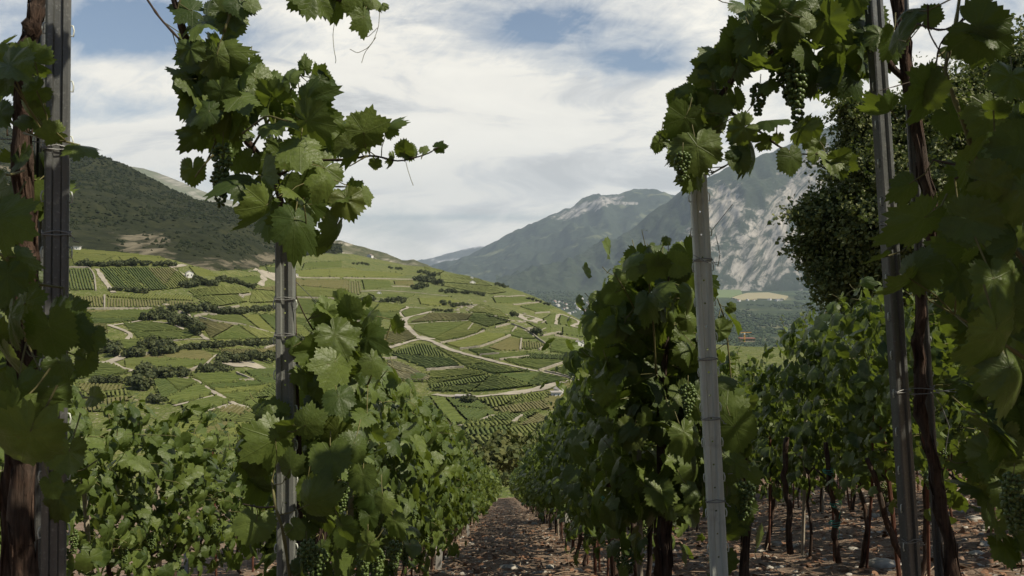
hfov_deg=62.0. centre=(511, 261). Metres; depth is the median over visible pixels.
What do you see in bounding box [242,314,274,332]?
vineyard rows
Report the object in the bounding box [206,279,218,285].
shrub
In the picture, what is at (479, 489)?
grape vine
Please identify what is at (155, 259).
vineyard rows
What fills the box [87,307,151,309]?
stone wall
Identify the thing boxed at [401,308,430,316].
vineyard rows
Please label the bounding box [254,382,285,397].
vineyard rows
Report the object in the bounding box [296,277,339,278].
stone wall
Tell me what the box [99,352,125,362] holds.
dirt road
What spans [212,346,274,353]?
vineyard rows
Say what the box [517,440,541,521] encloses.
grape vine
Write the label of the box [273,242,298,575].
steel post
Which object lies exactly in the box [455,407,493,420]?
vineyard rows
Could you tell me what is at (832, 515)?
stake
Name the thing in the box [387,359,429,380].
vineyard rows
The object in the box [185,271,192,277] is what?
house
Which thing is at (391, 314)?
vineyard rows
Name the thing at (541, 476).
grape vine
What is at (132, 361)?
vineyard rows
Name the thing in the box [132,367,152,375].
shrub
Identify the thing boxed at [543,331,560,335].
stone wall
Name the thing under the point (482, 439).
vineyard rows
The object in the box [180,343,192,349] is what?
shrub
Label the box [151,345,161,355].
shrub
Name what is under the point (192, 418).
vineyard rows
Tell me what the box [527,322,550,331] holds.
vineyard rows
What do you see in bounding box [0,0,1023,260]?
sky
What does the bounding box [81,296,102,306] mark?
vineyard rows
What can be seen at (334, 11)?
grape vine
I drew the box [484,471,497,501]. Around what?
grape vine
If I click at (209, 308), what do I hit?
shrub
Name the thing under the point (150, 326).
vineyard rows
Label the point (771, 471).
grape vine
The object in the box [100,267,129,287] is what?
vineyard rows
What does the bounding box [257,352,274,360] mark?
shrub
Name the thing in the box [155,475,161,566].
stake
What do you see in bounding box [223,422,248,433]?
vineyard rows
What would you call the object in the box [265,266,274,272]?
vineyard rows
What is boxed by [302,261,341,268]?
vineyard rows
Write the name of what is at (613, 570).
vine trunk
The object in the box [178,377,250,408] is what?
dirt road
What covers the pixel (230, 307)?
shrub
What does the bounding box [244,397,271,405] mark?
vineyard rows
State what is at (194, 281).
shrub
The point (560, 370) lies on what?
vineyard rows
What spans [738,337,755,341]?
long building
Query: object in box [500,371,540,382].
vineyard rows
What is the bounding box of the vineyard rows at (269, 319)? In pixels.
[259,314,298,331]
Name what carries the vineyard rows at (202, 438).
on the terraced hillside at (162, 410)
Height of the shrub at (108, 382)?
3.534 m
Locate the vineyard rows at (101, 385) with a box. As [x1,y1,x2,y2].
[78,382,125,393]
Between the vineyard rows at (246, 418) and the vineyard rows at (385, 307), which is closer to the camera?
the vineyard rows at (246, 418)
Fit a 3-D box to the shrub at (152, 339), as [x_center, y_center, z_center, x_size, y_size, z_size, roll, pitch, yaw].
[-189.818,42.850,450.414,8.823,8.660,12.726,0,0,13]
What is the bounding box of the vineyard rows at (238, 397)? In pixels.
[224,391,256,402]
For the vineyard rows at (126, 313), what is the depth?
529.35 m
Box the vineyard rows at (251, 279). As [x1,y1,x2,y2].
[218,275,261,283]
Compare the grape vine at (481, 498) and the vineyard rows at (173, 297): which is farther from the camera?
the vineyard rows at (173, 297)
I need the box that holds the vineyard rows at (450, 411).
[430,396,465,423]
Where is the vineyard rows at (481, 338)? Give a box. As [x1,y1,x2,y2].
[447,332,504,347]
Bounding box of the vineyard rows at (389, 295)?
[368,293,413,297]
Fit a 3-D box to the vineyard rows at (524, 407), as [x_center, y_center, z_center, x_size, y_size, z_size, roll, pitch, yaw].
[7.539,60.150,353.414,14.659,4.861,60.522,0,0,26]
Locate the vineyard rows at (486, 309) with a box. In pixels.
[468,304,508,318]
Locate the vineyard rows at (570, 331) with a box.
[562,327,584,336]
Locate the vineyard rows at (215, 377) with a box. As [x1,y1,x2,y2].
[193,371,247,384]
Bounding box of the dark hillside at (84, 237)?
[0,128,340,270]
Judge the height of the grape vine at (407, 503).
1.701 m
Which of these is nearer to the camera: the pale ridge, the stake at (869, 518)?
the stake at (869, 518)
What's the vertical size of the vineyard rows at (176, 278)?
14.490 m
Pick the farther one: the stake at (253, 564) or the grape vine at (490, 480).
the grape vine at (490, 480)
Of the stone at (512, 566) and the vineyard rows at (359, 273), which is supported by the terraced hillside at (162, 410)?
the vineyard rows at (359, 273)
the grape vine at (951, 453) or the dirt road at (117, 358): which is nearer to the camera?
the grape vine at (951, 453)
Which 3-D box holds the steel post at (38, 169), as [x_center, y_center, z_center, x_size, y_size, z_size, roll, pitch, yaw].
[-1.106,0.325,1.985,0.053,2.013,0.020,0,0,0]
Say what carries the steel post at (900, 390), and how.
on the vineyard ground
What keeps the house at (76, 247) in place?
on the terraced hillside at (162, 410)
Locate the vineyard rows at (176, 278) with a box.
[165,270,187,288]
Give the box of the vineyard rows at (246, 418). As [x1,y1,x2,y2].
[234,410,254,422]
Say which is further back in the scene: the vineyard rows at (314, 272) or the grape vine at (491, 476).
the vineyard rows at (314, 272)
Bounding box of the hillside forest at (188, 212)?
[0,127,342,269]
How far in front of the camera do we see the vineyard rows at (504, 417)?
314.27 m
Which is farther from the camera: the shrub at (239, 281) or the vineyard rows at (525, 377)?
the shrub at (239, 281)
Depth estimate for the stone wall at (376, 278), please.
1122.12 m
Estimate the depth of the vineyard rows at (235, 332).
511.13 m
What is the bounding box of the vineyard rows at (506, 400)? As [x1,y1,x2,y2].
[478,394,519,407]
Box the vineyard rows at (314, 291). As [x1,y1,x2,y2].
[296,286,347,296]
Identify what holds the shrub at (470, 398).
on the terraced hillside at (162, 410)
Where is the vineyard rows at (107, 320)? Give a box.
[92,318,135,323]
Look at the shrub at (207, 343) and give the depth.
456.59 m
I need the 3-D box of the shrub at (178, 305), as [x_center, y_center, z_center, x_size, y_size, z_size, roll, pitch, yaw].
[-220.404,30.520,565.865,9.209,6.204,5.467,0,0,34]
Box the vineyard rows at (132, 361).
[125,357,180,366]
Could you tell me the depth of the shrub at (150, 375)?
361.62 m
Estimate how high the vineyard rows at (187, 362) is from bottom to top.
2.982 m
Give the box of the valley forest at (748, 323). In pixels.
[523,290,853,346]
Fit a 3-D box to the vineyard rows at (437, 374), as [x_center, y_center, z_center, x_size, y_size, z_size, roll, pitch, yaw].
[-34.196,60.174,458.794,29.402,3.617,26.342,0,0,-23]
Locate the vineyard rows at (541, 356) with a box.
[521,353,568,358]
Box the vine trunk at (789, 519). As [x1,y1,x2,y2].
[780,436,793,554]
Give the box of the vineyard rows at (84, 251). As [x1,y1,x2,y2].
[70,248,160,257]
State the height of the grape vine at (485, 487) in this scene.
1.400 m
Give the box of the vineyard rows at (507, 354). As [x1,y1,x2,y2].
[482,351,525,358]
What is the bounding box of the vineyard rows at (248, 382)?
[209,370,260,387]
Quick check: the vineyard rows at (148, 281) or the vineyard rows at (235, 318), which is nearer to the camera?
the vineyard rows at (235, 318)
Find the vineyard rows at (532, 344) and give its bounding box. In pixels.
[522,340,544,347]
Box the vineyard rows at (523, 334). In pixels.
[510,329,534,338]
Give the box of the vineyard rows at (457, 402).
[446,397,484,407]
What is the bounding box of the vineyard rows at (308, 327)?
[303,323,312,333]
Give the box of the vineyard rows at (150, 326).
[124,321,181,332]
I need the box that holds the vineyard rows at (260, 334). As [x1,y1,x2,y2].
[240,324,273,338]
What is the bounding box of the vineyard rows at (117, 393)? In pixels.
[103,388,126,395]
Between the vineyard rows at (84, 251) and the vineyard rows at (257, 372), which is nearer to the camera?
the vineyard rows at (257, 372)
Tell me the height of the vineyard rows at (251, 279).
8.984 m
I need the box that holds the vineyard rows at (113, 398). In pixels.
[103,395,131,403]
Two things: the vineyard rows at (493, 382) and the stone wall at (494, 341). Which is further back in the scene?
the stone wall at (494, 341)
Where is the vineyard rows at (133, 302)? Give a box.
[107,298,164,307]
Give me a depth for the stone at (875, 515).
9.14 m
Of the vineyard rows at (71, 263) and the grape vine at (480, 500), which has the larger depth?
the vineyard rows at (71, 263)
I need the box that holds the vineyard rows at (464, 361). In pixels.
[436,346,484,365]
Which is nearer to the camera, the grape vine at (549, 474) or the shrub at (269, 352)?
the grape vine at (549, 474)
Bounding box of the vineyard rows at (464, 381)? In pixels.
[430,374,489,388]
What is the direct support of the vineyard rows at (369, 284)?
on the terraced hillside at (162, 410)
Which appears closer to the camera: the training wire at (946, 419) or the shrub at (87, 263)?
the training wire at (946, 419)
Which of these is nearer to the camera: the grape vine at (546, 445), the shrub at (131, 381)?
the grape vine at (546, 445)
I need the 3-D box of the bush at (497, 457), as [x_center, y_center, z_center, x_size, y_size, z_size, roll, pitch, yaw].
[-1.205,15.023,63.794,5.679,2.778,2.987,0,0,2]
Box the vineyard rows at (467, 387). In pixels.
[432,383,480,391]
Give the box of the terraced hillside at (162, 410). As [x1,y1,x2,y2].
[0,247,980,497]
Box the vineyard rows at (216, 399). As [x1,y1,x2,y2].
[180,394,227,410]
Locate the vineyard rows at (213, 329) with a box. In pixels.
[198,318,233,337]
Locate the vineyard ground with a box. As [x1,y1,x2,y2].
[67,456,1023,575]
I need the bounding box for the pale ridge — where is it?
[129,166,238,207]
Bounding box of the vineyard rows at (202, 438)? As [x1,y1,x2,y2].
[191,433,204,441]
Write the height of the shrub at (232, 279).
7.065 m
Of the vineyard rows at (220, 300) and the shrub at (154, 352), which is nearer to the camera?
the shrub at (154, 352)
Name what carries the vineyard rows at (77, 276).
on the terraced hillside at (162, 410)
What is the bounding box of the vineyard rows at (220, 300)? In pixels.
[196,295,246,306]
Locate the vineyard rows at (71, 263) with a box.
[69,257,73,265]
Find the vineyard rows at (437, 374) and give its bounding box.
[429,368,481,378]
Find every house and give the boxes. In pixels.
[73,246,80,249]
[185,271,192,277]
[550,391,561,395]
[553,386,567,394]
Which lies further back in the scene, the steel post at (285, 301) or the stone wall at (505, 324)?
the stone wall at (505, 324)
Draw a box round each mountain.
[403,246,482,265]
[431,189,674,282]
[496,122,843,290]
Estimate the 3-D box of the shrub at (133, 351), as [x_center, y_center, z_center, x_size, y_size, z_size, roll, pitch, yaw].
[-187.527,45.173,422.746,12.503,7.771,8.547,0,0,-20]
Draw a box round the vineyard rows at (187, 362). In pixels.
[150,359,206,367]
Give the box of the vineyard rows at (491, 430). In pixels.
[466,425,513,434]
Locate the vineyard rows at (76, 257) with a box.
[72,253,112,265]
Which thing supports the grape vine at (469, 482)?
on the vineyard ground
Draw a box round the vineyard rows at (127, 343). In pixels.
[113,339,139,348]
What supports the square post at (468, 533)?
on the vineyard ground
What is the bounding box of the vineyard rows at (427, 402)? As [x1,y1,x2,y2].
[421,396,448,423]
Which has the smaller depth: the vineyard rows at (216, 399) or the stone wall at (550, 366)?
the vineyard rows at (216, 399)
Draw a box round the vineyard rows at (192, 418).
[179,416,199,421]
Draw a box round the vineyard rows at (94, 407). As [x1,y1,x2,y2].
[79,400,104,411]
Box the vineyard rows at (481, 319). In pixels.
[468,313,506,326]
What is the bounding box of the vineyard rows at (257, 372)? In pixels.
[245,368,275,376]
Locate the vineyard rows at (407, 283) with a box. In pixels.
[394,280,413,285]
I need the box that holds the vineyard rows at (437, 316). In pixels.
[411,312,472,322]
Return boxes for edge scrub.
[69,248,582,445]
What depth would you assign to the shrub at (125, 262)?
700.19 m
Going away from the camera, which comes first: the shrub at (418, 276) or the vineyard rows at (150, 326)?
the vineyard rows at (150, 326)
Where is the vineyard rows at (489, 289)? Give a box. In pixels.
[443,283,504,293]
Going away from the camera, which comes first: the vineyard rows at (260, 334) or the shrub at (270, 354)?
the shrub at (270, 354)
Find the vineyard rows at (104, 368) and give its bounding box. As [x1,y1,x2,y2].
[85,363,127,377]
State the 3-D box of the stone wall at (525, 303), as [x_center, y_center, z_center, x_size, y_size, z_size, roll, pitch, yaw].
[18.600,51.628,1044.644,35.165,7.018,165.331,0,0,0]
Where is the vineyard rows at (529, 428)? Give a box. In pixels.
[509,422,541,433]
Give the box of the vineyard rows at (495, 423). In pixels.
[462,420,520,429]
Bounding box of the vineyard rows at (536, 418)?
[519,413,544,425]
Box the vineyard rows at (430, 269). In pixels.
[424,266,443,273]
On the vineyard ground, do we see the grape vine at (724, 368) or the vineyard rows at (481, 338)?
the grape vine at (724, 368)
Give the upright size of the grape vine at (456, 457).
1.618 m
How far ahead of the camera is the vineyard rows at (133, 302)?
571.00 m
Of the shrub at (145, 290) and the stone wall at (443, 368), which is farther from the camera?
the shrub at (145, 290)
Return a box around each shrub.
[84,260,93,266]
[88,376,98,384]
[92,375,103,382]
[94,261,103,266]
[98,342,121,352]
[100,377,118,383]
[107,342,123,356]
[107,375,123,383]
[108,285,118,290]
[108,374,118,382]
[112,260,123,266]
[120,345,146,357]
[123,258,131,265]
[126,373,148,389]
[128,257,139,265]
[130,371,157,378]
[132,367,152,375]
[135,360,156,370]
[136,339,150,347]
[136,377,154,390]
[139,288,147,293]
[140,310,158,320]
[141,260,149,265]
[146,335,161,346]
[148,393,160,401]
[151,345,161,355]
[152,366,174,377]
[152,396,167,403]
[154,312,168,318]
[155,336,173,345]
[155,363,171,377]
[157,342,180,353]
[160,309,174,314]
[162,369,176,377]
[163,259,177,265]
[164,340,175,353]
[166,314,182,325]
[167,305,176,310]
[171,312,186,319]
[174,303,184,309]
[175,316,199,326]
[177,280,191,287]
[177,370,185,377]
[179,367,191,376]
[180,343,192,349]
[181,302,195,313]
[185,278,200,287]
[186,320,207,332]
[188,342,199,349]
[192,327,201,335]
[195,362,208,372]
[200,341,211,347]
[201,278,212,285]
[202,301,211,308]
[202,363,215,372]
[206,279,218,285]
[206,305,225,312]
[208,360,221,367]
[210,340,225,348]
[215,307,226,313]
[215,351,229,361]
[215,366,234,371]
[217,307,228,314]
[220,357,229,362]
[225,306,234,313]
[227,277,235,283]
[229,351,246,362]
[234,307,244,313]
[236,279,244,284]
[245,282,256,287]
[245,338,260,345]
[245,349,259,360]
[251,305,266,311]
[254,349,267,359]
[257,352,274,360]
[261,350,274,360]
[263,339,272,344]
[380,297,394,302]
[393,296,404,303]
[410,283,420,289]
[412,274,429,279]
[418,281,429,286]
[420,276,430,281]
[429,271,439,276]
[434,279,444,285]
[439,300,451,303]
[462,393,476,402]
[509,310,515,316]
[529,326,540,334]
[532,328,543,335]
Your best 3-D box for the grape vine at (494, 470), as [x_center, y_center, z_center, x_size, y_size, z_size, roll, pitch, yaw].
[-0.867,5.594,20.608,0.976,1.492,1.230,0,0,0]
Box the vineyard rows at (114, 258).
[105,256,119,265]
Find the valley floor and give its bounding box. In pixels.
[518,290,855,346]
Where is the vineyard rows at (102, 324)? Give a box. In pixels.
[93,323,107,332]
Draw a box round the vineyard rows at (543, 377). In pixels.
[528,372,566,385]
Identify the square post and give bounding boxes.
[183,550,188,573]
[435,549,442,569]
[467,524,469,536]
[565,512,571,546]
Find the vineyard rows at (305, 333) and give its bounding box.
[297,323,309,336]
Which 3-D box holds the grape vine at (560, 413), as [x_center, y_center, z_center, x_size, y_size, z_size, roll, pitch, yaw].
[0.690,1.393,5.726,0.862,1.805,1.176,0,0,3]
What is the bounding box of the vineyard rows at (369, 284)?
[362,280,392,288]
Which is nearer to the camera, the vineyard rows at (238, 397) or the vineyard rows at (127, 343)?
the vineyard rows at (238, 397)
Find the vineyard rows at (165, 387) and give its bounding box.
[154,378,177,396]
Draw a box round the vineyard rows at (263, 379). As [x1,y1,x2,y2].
[255,376,275,383]
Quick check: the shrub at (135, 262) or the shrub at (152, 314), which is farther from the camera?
the shrub at (135, 262)
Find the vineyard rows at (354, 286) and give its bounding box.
[344,280,360,294]
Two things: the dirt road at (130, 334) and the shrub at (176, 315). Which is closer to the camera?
the dirt road at (130, 334)
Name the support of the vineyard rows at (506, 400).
on the terraced hillside at (162, 410)
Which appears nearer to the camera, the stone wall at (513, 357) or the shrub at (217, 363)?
the shrub at (217, 363)
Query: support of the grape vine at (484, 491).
on the vineyard ground
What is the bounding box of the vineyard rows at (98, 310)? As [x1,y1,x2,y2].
[87,309,110,312]
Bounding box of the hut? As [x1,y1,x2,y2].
[454,394,469,398]
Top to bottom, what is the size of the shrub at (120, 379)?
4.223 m
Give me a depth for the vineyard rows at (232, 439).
262.00 m
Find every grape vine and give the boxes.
[0,0,106,575]
[0,385,130,575]
[66,393,198,575]
[74,403,245,575]
[147,0,448,556]
[147,420,264,575]
[202,418,285,573]
[204,366,448,575]
[230,288,426,575]
[286,0,388,62]
[309,343,448,575]
[329,397,464,575]
[386,388,462,575]
[417,407,470,569]
[418,395,466,575]
[426,419,481,560]
[445,418,480,554]
[450,423,479,544]
[453,466,483,538]
[454,444,486,542]
[461,455,484,535]
[463,466,487,529]
[466,458,490,532]
[470,475,493,524]
[473,454,497,515]
[475,461,496,520]
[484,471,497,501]
[485,468,497,508]
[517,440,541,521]
[517,448,534,505]
[517,456,544,522]
[517,463,536,516]
[520,450,553,523]
[522,444,563,521]
[526,442,556,532]
[527,431,564,527]
[528,431,558,520]
[530,434,564,540]
[534,389,574,549]
[536,389,582,557]
[536,413,566,546]
[540,368,630,573]
[541,338,705,566]
[541,420,588,566]
[550,338,688,554]
[562,230,763,575]
[580,235,719,575]
[650,0,961,575]
[705,298,763,575]
[717,340,791,541]
[735,362,832,548]
[749,302,875,556]
[768,367,818,507]
[781,356,850,511]
[782,275,947,567]
[819,336,877,511]
[829,276,995,575]
[850,331,921,513]
[853,0,1023,572]
[872,295,983,468]
[919,340,997,520]
[942,362,980,484]
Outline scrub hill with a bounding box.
[334,240,432,267]
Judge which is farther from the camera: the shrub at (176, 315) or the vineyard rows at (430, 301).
the vineyard rows at (430, 301)
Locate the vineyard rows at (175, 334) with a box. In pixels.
[134,329,194,339]
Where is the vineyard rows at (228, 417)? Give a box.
[194,411,237,421]
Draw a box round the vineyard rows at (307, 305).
[296,298,314,313]
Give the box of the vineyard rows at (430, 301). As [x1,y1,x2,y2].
[419,297,459,305]
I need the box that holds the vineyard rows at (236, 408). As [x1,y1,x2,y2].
[211,404,251,414]
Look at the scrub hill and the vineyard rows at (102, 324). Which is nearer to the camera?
the vineyard rows at (102, 324)
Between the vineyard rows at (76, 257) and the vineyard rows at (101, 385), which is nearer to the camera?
the vineyard rows at (101, 385)
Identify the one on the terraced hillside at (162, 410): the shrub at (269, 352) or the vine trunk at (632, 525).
the shrub at (269, 352)
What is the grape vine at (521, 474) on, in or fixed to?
on the vineyard ground
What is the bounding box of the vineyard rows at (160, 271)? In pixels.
[149,267,175,283]
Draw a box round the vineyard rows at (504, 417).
[478,411,535,421]
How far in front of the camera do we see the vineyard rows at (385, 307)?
756.34 m
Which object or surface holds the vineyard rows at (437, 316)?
on the terraced hillside at (162, 410)
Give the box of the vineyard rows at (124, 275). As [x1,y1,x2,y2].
[110,267,149,289]
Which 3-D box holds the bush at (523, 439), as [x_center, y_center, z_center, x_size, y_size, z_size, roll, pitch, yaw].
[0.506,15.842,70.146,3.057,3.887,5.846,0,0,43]
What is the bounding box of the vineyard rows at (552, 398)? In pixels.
[542,381,571,409]
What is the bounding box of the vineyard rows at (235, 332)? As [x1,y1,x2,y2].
[216,325,255,339]
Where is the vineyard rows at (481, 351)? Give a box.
[469,348,496,353]
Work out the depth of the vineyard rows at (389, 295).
883.73 m
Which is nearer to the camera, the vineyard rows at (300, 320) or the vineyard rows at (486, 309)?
the vineyard rows at (300, 320)
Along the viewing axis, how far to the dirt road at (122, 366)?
396.48 m
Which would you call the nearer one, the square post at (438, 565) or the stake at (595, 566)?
the stake at (595, 566)
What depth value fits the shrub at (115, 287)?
605.31 m
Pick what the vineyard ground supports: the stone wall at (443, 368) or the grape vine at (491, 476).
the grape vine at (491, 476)
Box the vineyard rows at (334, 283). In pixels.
[296,279,348,289]
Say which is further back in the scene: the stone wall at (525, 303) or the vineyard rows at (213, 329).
the stone wall at (525, 303)
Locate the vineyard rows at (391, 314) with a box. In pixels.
[376,311,400,318]
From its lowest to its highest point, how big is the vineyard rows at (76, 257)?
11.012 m
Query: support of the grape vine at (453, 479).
on the vineyard ground
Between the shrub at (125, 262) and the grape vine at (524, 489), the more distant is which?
the shrub at (125, 262)
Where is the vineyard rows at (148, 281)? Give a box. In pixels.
[124,267,166,290]
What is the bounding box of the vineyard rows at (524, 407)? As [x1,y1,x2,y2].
[494,398,549,412]
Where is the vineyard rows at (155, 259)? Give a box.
[119,256,166,265]
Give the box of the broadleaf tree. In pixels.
[767,13,1023,470]
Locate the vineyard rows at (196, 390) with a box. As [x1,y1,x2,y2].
[167,383,210,403]
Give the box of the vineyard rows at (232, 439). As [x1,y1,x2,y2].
[218,436,238,445]
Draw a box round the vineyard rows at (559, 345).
[550,337,583,352]
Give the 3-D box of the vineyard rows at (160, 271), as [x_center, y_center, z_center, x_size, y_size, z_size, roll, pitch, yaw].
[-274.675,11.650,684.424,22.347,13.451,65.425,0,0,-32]
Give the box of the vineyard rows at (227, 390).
[215,385,266,394]
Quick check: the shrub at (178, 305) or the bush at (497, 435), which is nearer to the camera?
the bush at (497, 435)
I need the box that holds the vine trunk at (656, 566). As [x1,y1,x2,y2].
[652,519,658,575]
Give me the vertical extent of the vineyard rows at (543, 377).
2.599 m
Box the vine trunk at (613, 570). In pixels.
[601,482,617,575]
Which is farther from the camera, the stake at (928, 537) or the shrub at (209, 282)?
the shrub at (209, 282)
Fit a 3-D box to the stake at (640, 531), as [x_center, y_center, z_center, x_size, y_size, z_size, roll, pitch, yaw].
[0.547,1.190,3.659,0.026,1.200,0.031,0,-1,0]
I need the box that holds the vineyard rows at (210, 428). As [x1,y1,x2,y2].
[203,421,234,433]
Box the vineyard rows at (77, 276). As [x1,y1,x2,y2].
[69,268,92,289]
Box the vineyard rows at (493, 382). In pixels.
[473,374,532,391]
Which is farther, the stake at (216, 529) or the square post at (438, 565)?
the square post at (438, 565)
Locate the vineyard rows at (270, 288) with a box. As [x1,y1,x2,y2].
[253,286,285,290]
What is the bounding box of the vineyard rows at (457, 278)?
[440,274,491,285]
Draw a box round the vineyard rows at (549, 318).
[543,313,555,323]
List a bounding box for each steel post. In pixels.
[34,4,45,575]
[37,0,78,575]
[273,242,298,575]
[688,173,730,575]
[865,0,924,575]
[904,0,943,575]
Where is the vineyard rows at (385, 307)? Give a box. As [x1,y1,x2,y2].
[361,300,405,311]
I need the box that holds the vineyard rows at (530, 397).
[510,391,550,402]
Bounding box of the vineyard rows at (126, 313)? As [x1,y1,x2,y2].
[90,309,149,317]
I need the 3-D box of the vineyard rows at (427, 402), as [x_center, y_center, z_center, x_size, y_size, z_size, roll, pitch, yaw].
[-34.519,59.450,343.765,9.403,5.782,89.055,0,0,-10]
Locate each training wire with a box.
[909,388,955,391]
[909,389,954,394]
[931,392,949,452]
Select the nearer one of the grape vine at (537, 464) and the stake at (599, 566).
the stake at (599, 566)
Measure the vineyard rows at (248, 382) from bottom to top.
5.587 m
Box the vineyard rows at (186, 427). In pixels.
[177,420,213,432]
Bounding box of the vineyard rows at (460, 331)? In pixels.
[435,321,481,340]
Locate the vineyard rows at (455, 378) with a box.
[428,372,487,383]
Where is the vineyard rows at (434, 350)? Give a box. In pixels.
[392,343,447,356]
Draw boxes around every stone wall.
[69,266,96,290]
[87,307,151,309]
[193,313,216,316]
[199,316,272,332]
[236,371,253,380]
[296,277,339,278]
[297,296,333,298]
[343,277,412,279]
[426,366,463,370]
[440,329,484,342]
[460,334,510,349]
[480,352,499,355]
[493,295,524,296]
[495,323,509,327]
[499,355,528,359]
[511,323,545,349]
[513,302,538,304]
[538,361,562,370]
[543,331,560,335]
[544,370,573,377]
[554,334,578,339]
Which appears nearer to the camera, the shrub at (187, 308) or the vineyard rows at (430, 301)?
the shrub at (187, 308)
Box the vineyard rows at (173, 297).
[107,294,193,300]
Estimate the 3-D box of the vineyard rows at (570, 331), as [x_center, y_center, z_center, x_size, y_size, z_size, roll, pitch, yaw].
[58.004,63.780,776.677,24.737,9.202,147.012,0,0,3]
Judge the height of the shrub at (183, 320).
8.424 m
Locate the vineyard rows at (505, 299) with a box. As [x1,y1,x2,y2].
[492,296,530,302]
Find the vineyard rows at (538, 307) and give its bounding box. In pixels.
[520,303,553,311]
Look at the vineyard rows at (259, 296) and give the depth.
717.76 m
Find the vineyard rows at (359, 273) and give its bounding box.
[329,268,405,276]
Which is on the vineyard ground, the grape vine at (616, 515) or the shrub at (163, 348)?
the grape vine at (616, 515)
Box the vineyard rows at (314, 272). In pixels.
[296,267,355,276]
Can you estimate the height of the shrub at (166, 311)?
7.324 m
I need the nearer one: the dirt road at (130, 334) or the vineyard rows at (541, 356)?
the dirt road at (130, 334)
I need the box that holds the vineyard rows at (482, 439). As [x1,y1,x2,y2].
[469,435,489,444]
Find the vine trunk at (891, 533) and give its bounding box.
[865,458,900,559]
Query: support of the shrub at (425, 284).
on the terraced hillside at (162, 410)
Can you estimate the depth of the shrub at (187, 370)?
384.45 m
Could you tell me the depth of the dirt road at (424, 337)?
594.89 m
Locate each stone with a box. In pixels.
[505,564,520,569]
[868,513,879,517]
[868,558,901,568]
[965,515,982,521]
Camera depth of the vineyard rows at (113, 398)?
330.24 m
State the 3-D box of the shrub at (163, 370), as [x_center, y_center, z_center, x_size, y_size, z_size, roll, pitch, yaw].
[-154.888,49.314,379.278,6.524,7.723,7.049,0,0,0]
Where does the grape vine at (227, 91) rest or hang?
on the vineyard ground
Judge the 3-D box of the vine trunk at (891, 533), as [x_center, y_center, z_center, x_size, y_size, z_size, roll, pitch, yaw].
[2.201,1.472,5.000,0.265,0.638,0.052,0,0,0]
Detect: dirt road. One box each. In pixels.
[95,269,115,291]
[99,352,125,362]
[108,324,132,338]
[110,362,133,370]
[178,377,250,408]
[222,360,265,368]
[253,268,266,285]
[256,269,298,280]
[370,290,445,295]
[389,339,571,378]
[402,311,431,338]
[416,336,434,338]
[431,380,571,396]
[516,313,542,321]
[554,314,581,327]
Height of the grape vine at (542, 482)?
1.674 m
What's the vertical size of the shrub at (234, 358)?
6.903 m
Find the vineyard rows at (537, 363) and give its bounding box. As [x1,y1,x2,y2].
[505,358,562,368]
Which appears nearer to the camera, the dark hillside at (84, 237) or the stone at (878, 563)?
the stone at (878, 563)
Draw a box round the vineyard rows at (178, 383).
[167,377,197,389]
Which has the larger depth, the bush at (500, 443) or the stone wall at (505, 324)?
the stone wall at (505, 324)
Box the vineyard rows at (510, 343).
[489,337,519,350]
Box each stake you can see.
[80,437,93,572]
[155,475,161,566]
[211,452,216,575]
[252,556,253,571]
[348,482,353,575]
[556,509,558,535]
[594,541,596,575]
[597,540,600,570]
[606,446,611,575]
[636,449,642,575]
[768,434,770,548]
[801,420,806,554]
[822,486,823,511]
[830,448,834,561]
[846,486,849,511]
[850,491,851,511]
[865,416,873,567]
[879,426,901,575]
[921,434,930,575]
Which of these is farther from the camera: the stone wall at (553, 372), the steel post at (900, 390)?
the stone wall at (553, 372)
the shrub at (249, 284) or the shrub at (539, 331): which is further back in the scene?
the shrub at (249, 284)
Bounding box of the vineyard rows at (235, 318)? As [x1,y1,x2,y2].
[201,314,254,326]
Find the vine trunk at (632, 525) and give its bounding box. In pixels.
[630,522,636,575]
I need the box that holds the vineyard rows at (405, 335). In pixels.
[384,330,415,345]
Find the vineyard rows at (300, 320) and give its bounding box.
[270,313,306,330]
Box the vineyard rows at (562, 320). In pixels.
[558,315,571,324]
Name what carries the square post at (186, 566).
on the vineyard ground
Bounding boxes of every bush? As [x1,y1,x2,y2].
[465,443,529,471]
[480,438,505,468]
[485,429,524,479]
[486,465,509,487]
[500,429,544,466]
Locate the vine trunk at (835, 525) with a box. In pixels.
[822,442,841,563]
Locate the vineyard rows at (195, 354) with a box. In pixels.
[143,350,212,359]
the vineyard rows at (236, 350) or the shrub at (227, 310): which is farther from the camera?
the shrub at (227, 310)
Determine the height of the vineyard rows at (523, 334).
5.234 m
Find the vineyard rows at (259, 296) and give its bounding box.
[249,290,274,302]
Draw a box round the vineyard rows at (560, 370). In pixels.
[550,361,583,375]
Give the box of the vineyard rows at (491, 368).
[470,363,525,373]
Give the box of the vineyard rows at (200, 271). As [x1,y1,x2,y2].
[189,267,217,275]
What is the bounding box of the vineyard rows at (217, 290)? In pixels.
[189,286,248,295]
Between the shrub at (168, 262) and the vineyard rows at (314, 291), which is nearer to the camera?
the shrub at (168, 262)
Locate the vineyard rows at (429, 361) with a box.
[391,353,458,367]
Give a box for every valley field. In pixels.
[716,290,741,297]
[732,292,787,299]
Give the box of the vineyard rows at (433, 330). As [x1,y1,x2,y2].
[413,321,467,337]
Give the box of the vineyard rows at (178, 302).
[164,300,197,305]

